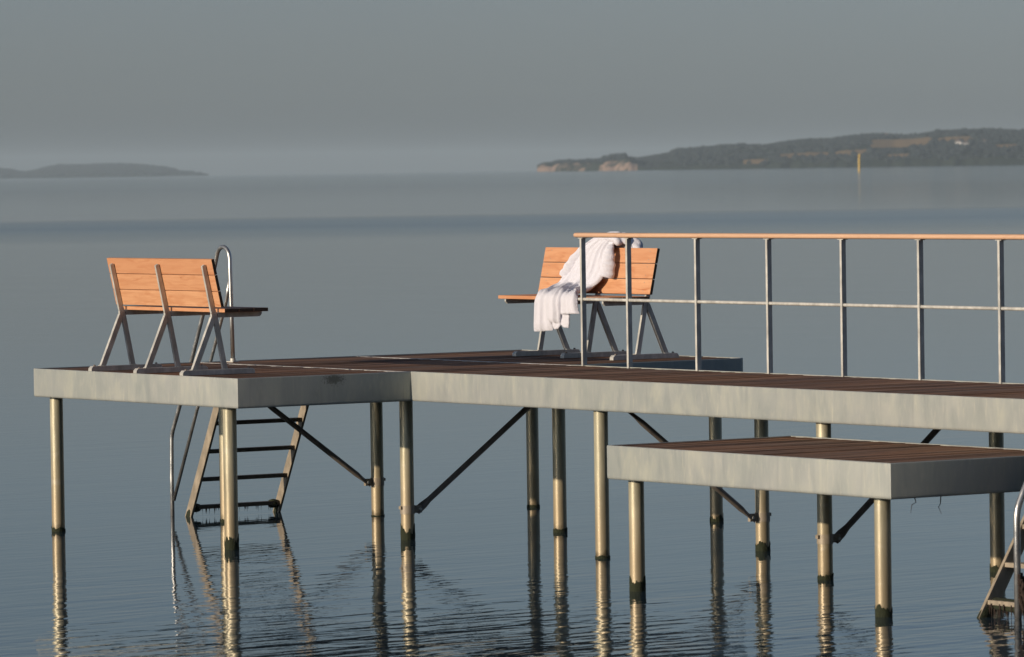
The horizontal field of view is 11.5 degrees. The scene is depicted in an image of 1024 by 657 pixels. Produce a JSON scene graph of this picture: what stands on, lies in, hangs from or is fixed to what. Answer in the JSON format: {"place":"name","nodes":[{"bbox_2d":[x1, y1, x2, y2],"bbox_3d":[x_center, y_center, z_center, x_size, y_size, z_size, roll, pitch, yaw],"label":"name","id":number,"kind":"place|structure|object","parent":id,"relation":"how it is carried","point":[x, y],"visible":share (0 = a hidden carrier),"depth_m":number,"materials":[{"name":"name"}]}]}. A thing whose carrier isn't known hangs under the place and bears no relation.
{"place":"outdoors","nodes":[
{"label":"outdoors","id":0,"kind":"place"},
{"bbox_2d":[0,166,206,178],"bbox_3d":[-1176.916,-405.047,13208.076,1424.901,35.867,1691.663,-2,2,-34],"label":"distant hills","id":1,"kind":"structure","parent":0,"point":[107,175],"depth_m":12501.57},
{"bbox_2d":[0,163,208,177],"bbox_3d":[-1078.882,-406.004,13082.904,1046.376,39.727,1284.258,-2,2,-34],"label":"distant woods","id":2,"kind":"object","parent":1,"relation":"on","point":[115,169],"visible":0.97,"depth_m":12734.92,"materials":[{"name":"green plant"}]},
{"bbox_2d":[0,165,1023,656],"bbox_3d":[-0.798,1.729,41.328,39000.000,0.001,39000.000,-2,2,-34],"label":"water","id":3,"kind":"structure","parent":0,"point":[326,563],"depth_m":58.94,"materials":[{"name":"blue liquid"}]},
{"bbox_2d":[34,350,1023,579],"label":"jetty","id":4,"kind":"object","parent":3,"relation":"in","point":[715,390],"visible":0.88,"depth_m":40.58,"materials":[{"name":"concrete"}]},
{"bbox_2d":[88,257,267,375],"bbox_3d":[-2.776,-0.112,41.988,0.767,0.940,1.712,-2,2,-34],"label":"bench","id":5,"kind":"object","parent":4,"relation":"on","point":[168,288],"visible":1,"depth_m":41.89,"materials":[{"name":"brown wood"}]},
{"bbox_2d":[170,245,308,516],"bbox_3d":[-2.302,0.751,44.707,0.998,2.990,1.148,-2,2,-34],"label":"bathing ladder","id":6,"kind":"object","parent":4,"relation":"attached to","point":[276,504],"visible":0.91,"depth_m":44.73,"materials":[{"name":"metal"}]},
{"bbox_2d":[498,247,678,359],"bbox_3d":[0.670,-0.223,43.927,0.767,0.940,1.712,-2,2,-33],"label":"bench","id":7,"kind":"object","parent":4,"relation":"on","point":[643,276],"visible":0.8,"depth_m":43.76,"materials":[{"name":"brown wood"}]},
{"bbox_2d":[534,231,642,331],"bbox_3d":[0.603,-0.405,43.851,0.804,0.851,0.911,-2,2,-33],"label":"bathrobe","id":8,"kind":"object","parent":7,"relation":"on","point":[555,305],"visible":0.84,"depth_m":43.73,"materials":[{"name":"white fabric"}]},
{"bbox_2d":[573,233,1023,383],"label":"railing","id":9,"kind":"object","parent":4,"relation":"on","point":[843,305],"visible":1,"depth_m":39.72,"materials":[{"name":"metal"}]},
{"bbox_2d":[607,436,1023,616],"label":"bathing platform","id":10,"kind":"structure","parent":3,"relation":"in","point":[883,474],"depth_m":34.60,"materials":[{"name":"grey concrete"}]},
{"bbox_2d":[977,483,1023,625],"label":"bathing ladder","id":11,"kind":"object","parent":10,"relation":"attached to","point":[1011,564],"visible":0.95,"depth_m":33.60,"materials":[{"name":"weathered wood"},{"name":"stainless steel"},{"name":"galvanised steel"}]},
{"bbox_2d":[858,154,859,170],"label":"sea mark","id":12,"kind":"object","parent":3,"relation":"in","point":[859,162],"visible":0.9,"depth_m":2343.05,"materials":[{"name":"yellow paint"}]},
{"bbox_2d":[0,0,1023,174],"label":"sky","id":13,"kind":"structure","parent":0,"point":[211,87],"materials":[{"name":"grey"}]},
{"bbox_2d":[537,136,1023,171],"bbox_3d":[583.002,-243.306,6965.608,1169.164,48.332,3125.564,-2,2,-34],"label":"hills","id":14,"kind":"structure","parent":0,"point":[630,164],"depth_m":6482.48,"materials":[{"name":"green plant"}]},
{"bbox_2d":[552,127,1023,167],"bbox_3d":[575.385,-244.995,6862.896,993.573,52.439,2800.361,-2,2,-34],"label":"woods","id":15,"kind":"object","parent":14,"relation":"on","point":[941,149],"visible":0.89,"depth_m":6612.19,"materials":[{"name":"green plant"}]},
{"bbox_2d":[955,139,963,143],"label":"farmhouse","id":16,"kind":"object","parent":14,"relation":"on","point":[959,141],"visible":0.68,"depth_m":6275.59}
]}

